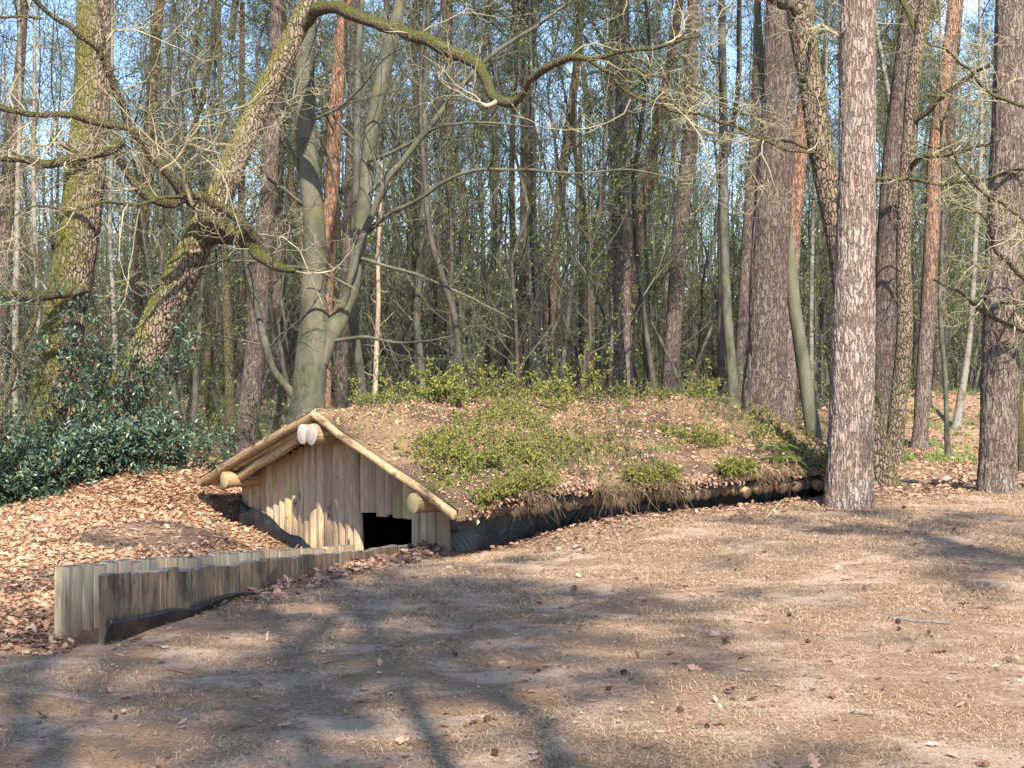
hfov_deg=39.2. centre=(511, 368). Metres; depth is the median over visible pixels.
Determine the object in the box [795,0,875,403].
pine tree
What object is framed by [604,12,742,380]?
bare tree
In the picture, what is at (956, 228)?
bare tree
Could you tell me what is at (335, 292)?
bare tree
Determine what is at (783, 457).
fern
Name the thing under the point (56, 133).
bare tree
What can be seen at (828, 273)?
bare tree
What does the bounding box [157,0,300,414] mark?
bare tree
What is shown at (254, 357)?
pine tree
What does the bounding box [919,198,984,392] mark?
bare tree
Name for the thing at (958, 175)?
bare tree
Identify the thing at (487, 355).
bare tree
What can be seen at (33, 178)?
birch tree
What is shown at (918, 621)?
fallen stick
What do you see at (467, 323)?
bare tree
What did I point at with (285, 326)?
bare tree
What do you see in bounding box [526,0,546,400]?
pine tree
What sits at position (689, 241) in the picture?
bare tree
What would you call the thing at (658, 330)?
bare tree
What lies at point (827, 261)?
bare tree
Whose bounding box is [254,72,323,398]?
bare tree
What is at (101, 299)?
bare tree
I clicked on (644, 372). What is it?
bare tree
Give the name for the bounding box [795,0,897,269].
bare tree
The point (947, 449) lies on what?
bare tree
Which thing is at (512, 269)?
bare tree
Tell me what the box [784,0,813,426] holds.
pine tree
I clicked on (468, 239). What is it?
bare tree
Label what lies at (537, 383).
shrub
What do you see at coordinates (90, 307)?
bare tree
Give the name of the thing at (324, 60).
pine tree
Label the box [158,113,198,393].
bare tree
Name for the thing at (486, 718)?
pine cone
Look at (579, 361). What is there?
bare tree
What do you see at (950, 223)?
bare tree
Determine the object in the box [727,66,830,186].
pine tree
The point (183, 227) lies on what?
bare tree
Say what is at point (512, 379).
shrub
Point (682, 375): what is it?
bare tree
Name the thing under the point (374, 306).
bare tree
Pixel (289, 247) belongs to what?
bare tree
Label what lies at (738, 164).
bare tree
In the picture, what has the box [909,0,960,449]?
pine tree
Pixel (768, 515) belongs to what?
fallen stick
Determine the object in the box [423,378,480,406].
shrub
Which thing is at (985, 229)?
bare tree
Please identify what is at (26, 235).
bare tree
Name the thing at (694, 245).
bare tree
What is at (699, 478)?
eave leaves
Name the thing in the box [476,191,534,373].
bare tree
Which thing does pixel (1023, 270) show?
bare tree
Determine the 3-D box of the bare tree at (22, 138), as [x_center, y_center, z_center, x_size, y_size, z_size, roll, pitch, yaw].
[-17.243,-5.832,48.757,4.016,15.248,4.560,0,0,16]
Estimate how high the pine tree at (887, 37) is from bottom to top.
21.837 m
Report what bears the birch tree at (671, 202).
on the ground at (146, 742)
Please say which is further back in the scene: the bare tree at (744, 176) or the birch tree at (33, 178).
the bare tree at (744, 176)
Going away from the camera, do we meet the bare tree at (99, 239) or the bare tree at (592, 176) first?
the bare tree at (592, 176)
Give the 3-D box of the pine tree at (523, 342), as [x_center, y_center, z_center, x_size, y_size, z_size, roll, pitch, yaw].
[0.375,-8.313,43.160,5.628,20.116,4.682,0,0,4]
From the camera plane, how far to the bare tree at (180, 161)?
29.62 m
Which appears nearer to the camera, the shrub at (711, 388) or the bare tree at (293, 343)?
the shrub at (711, 388)
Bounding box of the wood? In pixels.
[0,46,1023,402]
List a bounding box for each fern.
[753,443,805,456]
[760,455,806,466]
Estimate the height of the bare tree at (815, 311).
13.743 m
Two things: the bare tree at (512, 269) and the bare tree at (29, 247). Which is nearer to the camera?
the bare tree at (512, 269)
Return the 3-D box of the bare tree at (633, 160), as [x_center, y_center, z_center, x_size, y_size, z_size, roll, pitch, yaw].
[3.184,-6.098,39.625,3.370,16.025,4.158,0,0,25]
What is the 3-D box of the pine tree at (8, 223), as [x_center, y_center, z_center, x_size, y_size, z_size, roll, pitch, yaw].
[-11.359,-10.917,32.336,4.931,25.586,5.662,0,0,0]
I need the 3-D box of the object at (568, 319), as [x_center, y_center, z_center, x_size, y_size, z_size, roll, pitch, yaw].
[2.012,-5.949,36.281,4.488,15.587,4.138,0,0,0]
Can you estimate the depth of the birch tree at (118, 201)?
45.24 m
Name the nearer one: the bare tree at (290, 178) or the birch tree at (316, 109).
the bare tree at (290, 178)
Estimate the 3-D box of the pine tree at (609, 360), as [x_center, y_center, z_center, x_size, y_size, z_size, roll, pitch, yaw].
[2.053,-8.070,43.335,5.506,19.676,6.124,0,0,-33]
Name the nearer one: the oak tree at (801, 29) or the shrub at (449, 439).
the shrub at (449, 439)
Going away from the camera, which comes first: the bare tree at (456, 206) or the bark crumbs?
the bark crumbs
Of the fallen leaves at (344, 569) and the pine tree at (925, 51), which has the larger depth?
the pine tree at (925, 51)
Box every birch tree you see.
[0,0,45,235]
[0,0,74,336]
[0,0,75,448]
[0,0,176,375]
[97,0,175,347]
[241,0,343,270]
[443,72,498,362]
[445,44,502,395]
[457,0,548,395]
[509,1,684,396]
[578,28,658,367]
[641,0,727,344]
[644,36,710,314]
[654,0,759,353]
[747,0,887,384]
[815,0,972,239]
[828,1,886,273]
[876,2,966,389]
[918,0,991,430]
[954,4,1023,298]
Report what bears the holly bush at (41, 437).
on the ground at (146, 742)
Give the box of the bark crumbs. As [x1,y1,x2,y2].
[0,499,1023,767]
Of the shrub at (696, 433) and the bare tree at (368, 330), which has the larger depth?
the bare tree at (368, 330)
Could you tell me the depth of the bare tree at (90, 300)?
32.47 m
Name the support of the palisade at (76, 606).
on the ground at (146, 742)
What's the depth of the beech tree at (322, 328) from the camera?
19.77 m
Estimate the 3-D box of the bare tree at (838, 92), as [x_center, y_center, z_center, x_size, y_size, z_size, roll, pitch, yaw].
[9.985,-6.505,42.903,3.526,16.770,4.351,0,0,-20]
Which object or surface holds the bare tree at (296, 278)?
on the ground at (146, 742)
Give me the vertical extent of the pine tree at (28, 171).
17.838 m
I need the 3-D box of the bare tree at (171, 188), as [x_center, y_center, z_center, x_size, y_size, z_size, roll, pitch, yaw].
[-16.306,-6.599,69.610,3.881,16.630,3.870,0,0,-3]
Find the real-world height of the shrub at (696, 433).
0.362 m
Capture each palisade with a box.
[54,544,353,642]
[98,544,421,645]
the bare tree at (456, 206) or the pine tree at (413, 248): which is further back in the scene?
the bare tree at (456, 206)
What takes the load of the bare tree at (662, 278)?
on the ground at (146, 742)
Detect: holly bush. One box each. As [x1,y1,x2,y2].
[0,266,217,480]
[0,268,180,459]
[0,408,157,487]
[0,423,93,507]
[48,398,218,480]
[76,292,194,462]
[183,410,248,472]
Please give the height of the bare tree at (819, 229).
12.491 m
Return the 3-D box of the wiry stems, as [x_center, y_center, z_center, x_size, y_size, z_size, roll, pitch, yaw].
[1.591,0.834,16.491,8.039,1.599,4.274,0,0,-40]
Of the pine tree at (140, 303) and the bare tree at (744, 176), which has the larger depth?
the bare tree at (744, 176)
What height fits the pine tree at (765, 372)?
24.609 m
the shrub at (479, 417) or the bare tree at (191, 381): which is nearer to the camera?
the shrub at (479, 417)
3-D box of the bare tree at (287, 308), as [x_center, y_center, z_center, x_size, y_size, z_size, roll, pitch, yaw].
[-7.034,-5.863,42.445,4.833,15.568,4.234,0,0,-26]
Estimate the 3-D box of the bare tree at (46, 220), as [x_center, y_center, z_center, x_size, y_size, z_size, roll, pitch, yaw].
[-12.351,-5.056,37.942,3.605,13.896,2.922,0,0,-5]
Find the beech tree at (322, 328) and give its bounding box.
[128,0,747,424]
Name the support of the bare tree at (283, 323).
on the ground at (146, 742)
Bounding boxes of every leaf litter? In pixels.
[0,462,369,654]
[9,390,1023,496]
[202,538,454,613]
[209,393,827,508]
[482,482,974,551]
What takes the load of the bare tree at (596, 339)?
on the ground at (146, 742)
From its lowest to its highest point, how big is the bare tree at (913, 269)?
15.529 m
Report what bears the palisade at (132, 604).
on the ground at (146, 742)
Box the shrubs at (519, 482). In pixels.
[465,450,874,515]
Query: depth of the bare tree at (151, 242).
28.53 m
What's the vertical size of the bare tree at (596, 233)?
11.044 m
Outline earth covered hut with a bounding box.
[198,397,827,552]
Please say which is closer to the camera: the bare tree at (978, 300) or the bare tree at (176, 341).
the bare tree at (176, 341)
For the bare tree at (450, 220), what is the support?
on the ground at (146, 742)
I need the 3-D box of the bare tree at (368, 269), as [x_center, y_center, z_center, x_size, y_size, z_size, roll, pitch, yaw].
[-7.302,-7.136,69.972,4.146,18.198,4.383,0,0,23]
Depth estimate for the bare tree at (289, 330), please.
48.90 m
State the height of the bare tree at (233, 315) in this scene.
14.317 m
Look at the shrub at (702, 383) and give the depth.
17.59 m
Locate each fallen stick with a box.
[165,667,194,673]
[764,498,800,519]
[852,711,872,715]
[888,615,951,623]
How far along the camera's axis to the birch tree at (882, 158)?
46.78 m
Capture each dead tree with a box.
[361,161,399,397]
[581,350,585,401]
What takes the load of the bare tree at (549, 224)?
on the ground at (146, 742)
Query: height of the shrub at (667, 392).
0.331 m
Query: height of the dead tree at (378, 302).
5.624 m
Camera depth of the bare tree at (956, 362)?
46.93 m
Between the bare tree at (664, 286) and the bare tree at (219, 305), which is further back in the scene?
the bare tree at (219, 305)
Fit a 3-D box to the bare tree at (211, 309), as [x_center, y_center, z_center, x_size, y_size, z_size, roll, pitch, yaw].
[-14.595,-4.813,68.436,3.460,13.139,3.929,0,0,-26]
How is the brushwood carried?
on the ground at (146, 742)
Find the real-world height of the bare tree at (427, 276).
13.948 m
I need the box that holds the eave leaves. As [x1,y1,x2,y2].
[466,465,825,523]
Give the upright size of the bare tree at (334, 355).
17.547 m
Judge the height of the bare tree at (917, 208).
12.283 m
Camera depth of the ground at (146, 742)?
7.70 m
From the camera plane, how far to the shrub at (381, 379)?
14.65 m
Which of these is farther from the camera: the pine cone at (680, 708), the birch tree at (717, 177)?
the birch tree at (717, 177)
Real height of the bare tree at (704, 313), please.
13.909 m
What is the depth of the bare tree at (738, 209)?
67.51 m
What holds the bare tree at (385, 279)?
on the ground at (146, 742)
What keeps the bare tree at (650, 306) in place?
on the ground at (146, 742)
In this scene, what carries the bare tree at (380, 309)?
on the ground at (146, 742)
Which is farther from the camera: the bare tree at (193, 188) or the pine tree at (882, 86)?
the pine tree at (882, 86)
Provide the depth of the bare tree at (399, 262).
33.98 m
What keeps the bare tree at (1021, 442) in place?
on the ground at (146, 742)
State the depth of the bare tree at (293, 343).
44.95 m
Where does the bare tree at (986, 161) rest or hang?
on the ground at (146, 742)
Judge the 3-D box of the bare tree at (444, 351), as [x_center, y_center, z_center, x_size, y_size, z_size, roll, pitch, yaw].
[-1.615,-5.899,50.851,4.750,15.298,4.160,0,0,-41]
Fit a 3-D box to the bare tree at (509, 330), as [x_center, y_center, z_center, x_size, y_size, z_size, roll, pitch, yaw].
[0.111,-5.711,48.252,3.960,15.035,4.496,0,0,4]
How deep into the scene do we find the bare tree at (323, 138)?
45.50 m
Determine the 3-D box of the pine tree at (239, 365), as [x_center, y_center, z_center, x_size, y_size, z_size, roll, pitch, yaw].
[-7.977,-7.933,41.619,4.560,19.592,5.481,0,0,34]
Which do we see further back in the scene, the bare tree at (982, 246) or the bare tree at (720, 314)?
the bare tree at (982, 246)
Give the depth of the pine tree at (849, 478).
14.58 m
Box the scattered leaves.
[0,499,1023,767]
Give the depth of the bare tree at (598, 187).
53.23 m
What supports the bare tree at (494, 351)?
on the ground at (146, 742)
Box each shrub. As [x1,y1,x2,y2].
[348,362,405,405]
[388,380,426,401]
[408,356,464,402]
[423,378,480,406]
[423,429,470,459]
[451,406,497,430]
[455,442,505,469]
[459,347,525,400]
[474,360,527,398]
[503,440,538,463]
[518,370,574,399]
[535,373,575,413]
[549,360,600,402]
[577,332,619,396]
[608,371,649,398]
[639,381,676,399]
[678,421,721,447]
[679,358,720,394]
[692,376,734,401]
[748,402,774,418]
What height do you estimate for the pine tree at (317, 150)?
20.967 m
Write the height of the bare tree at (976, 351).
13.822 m
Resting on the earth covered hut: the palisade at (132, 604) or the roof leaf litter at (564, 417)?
the roof leaf litter at (564, 417)
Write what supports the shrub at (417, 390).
on the earth covered hut
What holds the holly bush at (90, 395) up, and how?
on the ground at (146, 742)
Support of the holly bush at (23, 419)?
on the ground at (146, 742)
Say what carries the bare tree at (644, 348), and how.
on the ground at (146, 742)
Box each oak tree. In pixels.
[0,0,110,435]
[0,0,851,428]
[664,0,1023,488]
[837,0,994,464]
[887,0,1023,374]
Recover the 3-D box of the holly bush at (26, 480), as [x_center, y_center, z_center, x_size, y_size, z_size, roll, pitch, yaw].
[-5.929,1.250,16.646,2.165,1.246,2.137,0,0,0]
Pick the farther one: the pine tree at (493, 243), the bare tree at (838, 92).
the pine tree at (493, 243)
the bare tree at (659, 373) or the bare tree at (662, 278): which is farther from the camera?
the bare tree at (659, 373)
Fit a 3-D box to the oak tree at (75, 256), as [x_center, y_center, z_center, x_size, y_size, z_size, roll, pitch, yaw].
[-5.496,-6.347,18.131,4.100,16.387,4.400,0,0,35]
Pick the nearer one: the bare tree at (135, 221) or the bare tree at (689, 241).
the bare tree at (689, 241)
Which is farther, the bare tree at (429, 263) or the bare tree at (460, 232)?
the bare tree at (429, 263)
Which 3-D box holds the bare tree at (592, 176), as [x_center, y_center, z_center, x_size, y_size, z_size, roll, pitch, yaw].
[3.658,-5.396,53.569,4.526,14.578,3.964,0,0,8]
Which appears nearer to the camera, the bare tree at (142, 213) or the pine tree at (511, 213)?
the bare tree at (142, 213)
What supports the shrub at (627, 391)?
on the earth covered hut
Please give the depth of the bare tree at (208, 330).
31.05 m
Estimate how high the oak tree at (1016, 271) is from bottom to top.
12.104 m
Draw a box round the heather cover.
[245,385,827,483]
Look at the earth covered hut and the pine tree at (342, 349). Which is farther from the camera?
the pine tree at (342, 349)
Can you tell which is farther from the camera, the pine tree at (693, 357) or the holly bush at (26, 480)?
the pine tree at (693, 357)
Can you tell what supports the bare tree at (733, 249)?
on the ground at (146, 742)
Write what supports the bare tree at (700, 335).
on the ground at (146, 742)
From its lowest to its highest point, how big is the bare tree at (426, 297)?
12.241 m
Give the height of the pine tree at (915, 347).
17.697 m
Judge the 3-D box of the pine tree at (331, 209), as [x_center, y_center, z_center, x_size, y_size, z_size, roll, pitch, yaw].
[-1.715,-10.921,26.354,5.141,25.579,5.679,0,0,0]
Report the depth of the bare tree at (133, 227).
55.73 m
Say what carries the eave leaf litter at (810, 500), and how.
on the ground at (146, 742)
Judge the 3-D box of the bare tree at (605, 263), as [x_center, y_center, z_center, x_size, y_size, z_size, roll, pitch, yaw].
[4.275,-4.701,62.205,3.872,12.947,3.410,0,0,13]
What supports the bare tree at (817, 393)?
on the ground at (146, 742)
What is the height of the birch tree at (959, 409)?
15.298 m
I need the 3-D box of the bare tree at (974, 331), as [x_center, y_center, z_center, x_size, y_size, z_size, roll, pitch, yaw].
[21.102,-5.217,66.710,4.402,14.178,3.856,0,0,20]
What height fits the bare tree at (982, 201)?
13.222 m
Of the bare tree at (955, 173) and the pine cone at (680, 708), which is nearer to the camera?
the pine cone at (680, 708)
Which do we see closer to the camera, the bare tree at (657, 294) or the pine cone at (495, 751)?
the pine cone at (495, 751)
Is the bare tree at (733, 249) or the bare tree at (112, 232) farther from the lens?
the bare tree at (733, 249)
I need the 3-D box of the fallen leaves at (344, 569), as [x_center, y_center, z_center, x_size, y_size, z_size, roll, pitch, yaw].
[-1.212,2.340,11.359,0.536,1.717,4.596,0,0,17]
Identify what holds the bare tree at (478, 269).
on the ground at (146, 742)
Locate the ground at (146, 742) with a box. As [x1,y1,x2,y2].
[0,392,1023,767]
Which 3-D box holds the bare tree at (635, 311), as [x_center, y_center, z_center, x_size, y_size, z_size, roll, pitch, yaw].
[2.673,-4.066,31.516,3.177,11.682,3.627,0,0,0]
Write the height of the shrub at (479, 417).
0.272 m
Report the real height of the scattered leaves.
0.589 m
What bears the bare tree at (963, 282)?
on the ground at (146, 742)
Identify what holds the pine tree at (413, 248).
on the ground at (146, 742)
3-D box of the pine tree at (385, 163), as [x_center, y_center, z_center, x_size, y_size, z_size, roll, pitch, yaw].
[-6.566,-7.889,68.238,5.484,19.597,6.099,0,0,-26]
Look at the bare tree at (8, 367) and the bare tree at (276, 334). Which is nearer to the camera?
the bare tree at (276, 334)
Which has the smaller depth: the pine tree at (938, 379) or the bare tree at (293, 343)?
the pine tree at (938, 379)
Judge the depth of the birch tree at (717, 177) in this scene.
43.70 m
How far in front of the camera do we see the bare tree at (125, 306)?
40.86 m
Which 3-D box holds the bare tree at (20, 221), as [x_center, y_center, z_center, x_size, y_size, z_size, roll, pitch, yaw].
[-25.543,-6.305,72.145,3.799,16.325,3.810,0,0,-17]
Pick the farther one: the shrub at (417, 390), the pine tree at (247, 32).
the pine tree at (247, 32)
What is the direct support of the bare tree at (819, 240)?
on the ground at (146, 742)
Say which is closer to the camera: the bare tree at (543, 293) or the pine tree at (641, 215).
the pine tree at (641, 215)
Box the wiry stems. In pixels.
[288,371,827,491]
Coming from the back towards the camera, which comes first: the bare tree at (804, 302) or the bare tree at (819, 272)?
the bare tree at (819, 272)
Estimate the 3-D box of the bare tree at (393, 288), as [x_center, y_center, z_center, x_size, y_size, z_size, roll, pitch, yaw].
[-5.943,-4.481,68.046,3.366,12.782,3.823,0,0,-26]
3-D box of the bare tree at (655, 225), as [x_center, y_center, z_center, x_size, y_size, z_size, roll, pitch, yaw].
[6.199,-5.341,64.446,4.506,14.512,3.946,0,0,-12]
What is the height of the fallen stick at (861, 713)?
0.013 m
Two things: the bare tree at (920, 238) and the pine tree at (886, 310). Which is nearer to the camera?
the pine tree at (886, 310)
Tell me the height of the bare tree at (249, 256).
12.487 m
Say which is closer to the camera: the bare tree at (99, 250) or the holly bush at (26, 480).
the holly bush at (26, 480)
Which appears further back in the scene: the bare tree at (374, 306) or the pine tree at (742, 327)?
the bare tree at (374, 306)
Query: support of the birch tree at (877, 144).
on the ground at (146, 742)
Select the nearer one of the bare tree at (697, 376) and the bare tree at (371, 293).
the bare tree at (371, 293)
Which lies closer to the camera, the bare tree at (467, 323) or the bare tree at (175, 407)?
the bare tree at (175, 407)
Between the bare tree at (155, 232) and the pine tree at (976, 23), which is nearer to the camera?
the bare tree at (155, 232)
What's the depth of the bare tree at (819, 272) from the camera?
57.33 m
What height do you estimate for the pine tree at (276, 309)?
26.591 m
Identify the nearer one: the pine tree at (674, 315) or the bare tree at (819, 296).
the pine tree at (674, 315)
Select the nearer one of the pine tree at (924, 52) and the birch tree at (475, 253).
the birch tree at (475, 253)
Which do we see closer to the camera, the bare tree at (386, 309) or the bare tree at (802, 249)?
the bare tree at (802, 249)
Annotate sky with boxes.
[0,0,1023,307]
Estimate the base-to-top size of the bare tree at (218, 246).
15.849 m
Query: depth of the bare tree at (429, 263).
59.95 m
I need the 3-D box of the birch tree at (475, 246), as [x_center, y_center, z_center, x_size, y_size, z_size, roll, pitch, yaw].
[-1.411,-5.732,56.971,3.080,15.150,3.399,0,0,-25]
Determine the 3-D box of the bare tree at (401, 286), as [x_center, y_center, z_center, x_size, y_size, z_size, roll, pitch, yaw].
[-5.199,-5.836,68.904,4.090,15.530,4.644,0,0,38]
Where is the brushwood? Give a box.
[1,315,1023,469]
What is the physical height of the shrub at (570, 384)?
0.520 m
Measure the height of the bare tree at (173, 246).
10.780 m
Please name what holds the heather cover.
on the earth covered hut
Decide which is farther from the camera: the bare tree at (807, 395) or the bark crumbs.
the bare tree at (807, 395)
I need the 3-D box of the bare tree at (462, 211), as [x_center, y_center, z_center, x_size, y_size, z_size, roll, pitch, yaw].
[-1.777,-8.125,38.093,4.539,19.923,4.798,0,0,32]
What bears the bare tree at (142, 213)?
on the ground at (146, 742)
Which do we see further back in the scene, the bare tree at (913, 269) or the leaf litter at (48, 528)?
the bare tree at (913, 269)
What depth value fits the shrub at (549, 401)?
15.44 m
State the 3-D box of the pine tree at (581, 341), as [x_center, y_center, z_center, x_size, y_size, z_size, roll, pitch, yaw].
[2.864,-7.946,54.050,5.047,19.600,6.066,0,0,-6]
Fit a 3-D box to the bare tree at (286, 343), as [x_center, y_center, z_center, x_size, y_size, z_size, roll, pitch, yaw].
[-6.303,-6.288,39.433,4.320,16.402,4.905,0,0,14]
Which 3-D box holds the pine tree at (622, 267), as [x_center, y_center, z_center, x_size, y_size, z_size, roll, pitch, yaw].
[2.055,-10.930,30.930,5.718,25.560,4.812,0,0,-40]
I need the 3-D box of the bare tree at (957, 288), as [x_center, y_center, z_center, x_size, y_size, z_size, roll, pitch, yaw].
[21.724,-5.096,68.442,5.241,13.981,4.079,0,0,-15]
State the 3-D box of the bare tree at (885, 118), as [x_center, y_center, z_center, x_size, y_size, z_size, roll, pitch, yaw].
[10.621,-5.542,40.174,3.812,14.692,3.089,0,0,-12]
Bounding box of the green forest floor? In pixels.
[23,387,979,468]
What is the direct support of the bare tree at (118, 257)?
on the ground at (146, 742)
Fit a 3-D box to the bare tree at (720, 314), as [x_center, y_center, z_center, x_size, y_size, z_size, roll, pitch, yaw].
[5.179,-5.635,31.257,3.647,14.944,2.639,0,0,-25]
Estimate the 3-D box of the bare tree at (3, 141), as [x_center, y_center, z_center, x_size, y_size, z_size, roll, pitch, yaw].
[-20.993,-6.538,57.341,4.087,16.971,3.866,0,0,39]
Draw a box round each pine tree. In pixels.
[0,0,27,431]
[0,97,59,352]
[129,0,164,419]
[207,17,295,397]
[220,0,270,419]
[232,0,332,395]
[236,0,282,454]
[251,0,403,173]
[271,0,286,427]
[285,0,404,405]
[324,0,351,408]
[328,0,432,391]
[336,0,357,409]
[379,0,495,393]
[389,0,464,393]
[401,0,568,400]
[419,0,541,373]
[446,0,455,370]
[453,3,545,396]
[454,0,557,397]
[504,0,673,398]
[520,0,656,393]
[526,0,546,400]
[544,1,584,394]
[612,0,631,398]
[630,0,682,392]
[638,0,736,390]
[662,0,697,396]
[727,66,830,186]
[736,2,761,405]
[741,0,795,424]
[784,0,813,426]
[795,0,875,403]
[819,0,944,101]
[822,0,875,509]
[828,0,942,148]
[832,0,944,388]
[875,0,918,430]
[875,3,974,133]
[876,2,968,152]
[887,64,975,206]
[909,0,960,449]
[930,0,994,86]
[931,0,963,392]
[975,0,1023,493]
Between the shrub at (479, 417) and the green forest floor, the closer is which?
the shrub at (479, 417)
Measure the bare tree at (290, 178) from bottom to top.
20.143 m
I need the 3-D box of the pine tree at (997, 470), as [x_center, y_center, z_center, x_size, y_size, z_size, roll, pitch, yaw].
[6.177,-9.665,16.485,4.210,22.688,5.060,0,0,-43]
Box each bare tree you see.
[0,0,101,302]
[0,0,167,374]
[0,0,176,416]
[0,1,35,309]
[0,1,51,348]
[0,1,106,327]
[0,2,50,339]
[0,4,62,334]
[0,28,31,330]
[0,42,45,375]
[0,62,30,248]
[0,90,29,399]
[0,221,82,450]
[1,0,166,386]
[4,97,53,360]
[13,0,225,442]
[22,13,128,356]
[27,0,180,365]
[39,12,127,305]
[41,152,116,353]
[47,126,128,342]
[49,64,126,347]
[55,83,150,350]
[55,169,127,394]
[62,0,268,453]
[72,0,250,418]
[83,0,251,416]
[88,179,136,350]
[94,32,142,362]
[95,0,219,420]
[97,3,254,420]
[97,96,165,364]
[103,118,168,398]
[107,0,210,406]
[107,0,248,421]
[110,0,270,458]
[111,0,294,454]
[113,0,272,465]
[113,0,279,439]
[113,2,182,402]
[114,0,330,441]
[114,121,177,374]
[123,0,246,396]
[128,0,251,420]
[129,0,295,425]
[147,75,194,325]
[155,21,234,403]
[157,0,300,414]
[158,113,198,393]
[179,44,270,397]
[183,172,236,364]
[185,0,440,264]
[186,0,335,338]
[188,89,251,405]
[196,0,324,423]
[215,170,286,375]
[218,0,380,393]
[218,1,368,383]
[221,173,260,344]
[227,0,340,361]
[231,82,290,406]
[236,11,365,357]
[245,0,347,413]
[250,180,296,380]
[251,0,448,403]
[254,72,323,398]
[267,36,352,353]
[269,106,299,342]
[270,2,410,393]
[271,171,336,363]
[283,0,390,324]
[284,6,407,406]
[285,9,416,394]
[288,127,365,384]
[315,14,371,408]
[316,0,509,393]
[317,0,477,390]
[331,5,466,396]
[333,0,502,401]
[339,9,426,369]
[340,44,390,369]
[340,160,374,402]
[341,175,410,383]
[350,0,500,396]
[350,0,561,393]
[350,142,409,372]
[353,121,426,391]
[360,42,442,384]
[361,96,434,393]
[362,1,485,395]
[364,94,437,377]
[368,0,534,371]
[369,0,594,393]
[383,0,559,392]
[385,102,480,399]
[387,73,444,339]
[388,0,489,335]
[392,91,485,376]
[396,1,477,381]
[396,111,469,370]
[398,161,470,380]
[412,0,557,397]
[423,156,490,390]
[425,0,552,389]
[425,0,558,397]
[425,41,486,354]
[428,0,612,387]
[428,3,528,398]
[430,0,644,399]
[434,44,499,397]
[436,57,519,388]
[455,164,508,375]
[465,11,564,397]
[475,0,675,394]
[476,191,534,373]
[483,11,566,396]
[495,0,670,393]
[497,70,605,381]
[497,121,570,396]
[506,82,604,356]
[515,0,693,396]
[530,0,729,394]
[535,0,657,389]
[536,0,674,398]
[546,30,690,394]
[549,0,729,396]
[550,26,662,396]
[562,74,631,392]
[562,123,650,358]
[564,34,665,355]
[564,129,647,396]
[566,2,708,394]
[566,10,656,309]
[569,180,646,380]
[571,0,746,366]
[572,2,701,298]
[576,0,743,389]
[596,105,699,396]
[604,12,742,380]
[606,0,740,394]
[606,71,712,387]
[611,2,748,393]
[621,0,839,406]
[632,0,743,388]
[632,110,680,386]
[636,152,706,378]
[638,0,816,387]
[639,207,697,383]
[652,85,737,385]
[655,25,733,393]
[656,157,731,384]
[657,63,739,380]
[678,0,839,401]
[688,0,838,405]
[689,86,748,331]
[691,2,808,379]
[698,0,837,403]
[703,52,827,330]
[712,0,822,441]
[712,162,746,327]
[714,0,759,388]
[716,152,803,290]
[729,42,834,371]
[734,2,838,412]
[739,0,896,377]
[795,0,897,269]
[795,3,837,304]
[795,24,838,407]
[795,95,876,349]
[799,104,881,343]
[799,113,837,390]
[800,52,883,373]
[800,88,838,337]
[802,123,835,340]
[803,1,913,243]
[817,136,837,360]
[831,0,990,407]
[834,0,947,310]
[875,48,935,271]
[875,56,921,297]
[876,0,982,345]
[876,0,992,458]
[877,10,981,323]
[879,10,991,314]
[911,32,992,389]
[912,86,987,392]
[912,133,926,311]
[913,131,980,387]
[914,102,983,333]
[915,75,988,388]
[916,123,987,389]
[917,14,1023,342]
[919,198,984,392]
[923,16,1023,293]
[923,134,987,351]
[947,42,993,392]
[948,1,1023,391]
[949,0,1023,360]
[949,151,985,390]
[953,19,994,336]
[958,32,1023,362]
[959,76,1023,352]
[959,226,985,392]
[964,35,1023,472]
[966,3,1023,338]
[977,69,1023,350]
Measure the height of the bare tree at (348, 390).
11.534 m
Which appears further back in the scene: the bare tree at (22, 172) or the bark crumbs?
the bare tree at (22, 172)
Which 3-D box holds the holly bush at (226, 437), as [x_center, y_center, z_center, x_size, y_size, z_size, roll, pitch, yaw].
[-3.703,1.032,18.285,0.925,1.049,1.285,0,0,0]
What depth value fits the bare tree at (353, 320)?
23.24 m
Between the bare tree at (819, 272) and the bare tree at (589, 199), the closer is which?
the bare tree at (819, 272)
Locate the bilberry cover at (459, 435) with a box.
[358,383,820,490]
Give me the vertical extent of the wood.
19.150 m
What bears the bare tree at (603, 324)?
on the ground at (146, 742)
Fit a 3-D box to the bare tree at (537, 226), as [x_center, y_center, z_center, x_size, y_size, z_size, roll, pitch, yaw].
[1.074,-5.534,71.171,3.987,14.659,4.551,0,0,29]
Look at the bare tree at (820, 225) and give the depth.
56.45 m
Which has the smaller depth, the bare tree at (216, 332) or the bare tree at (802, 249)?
the bare tree at (216, 332)
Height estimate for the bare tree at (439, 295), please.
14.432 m
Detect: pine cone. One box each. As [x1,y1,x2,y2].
[483,715,491,721]
[491,748,498,755]
[620,668,627,674]
[676,706,683,712]
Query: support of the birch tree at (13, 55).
on the ground at (146, 742)
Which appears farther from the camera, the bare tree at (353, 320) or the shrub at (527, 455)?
the bare tree at (353, 320)
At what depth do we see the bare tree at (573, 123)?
28.85 m

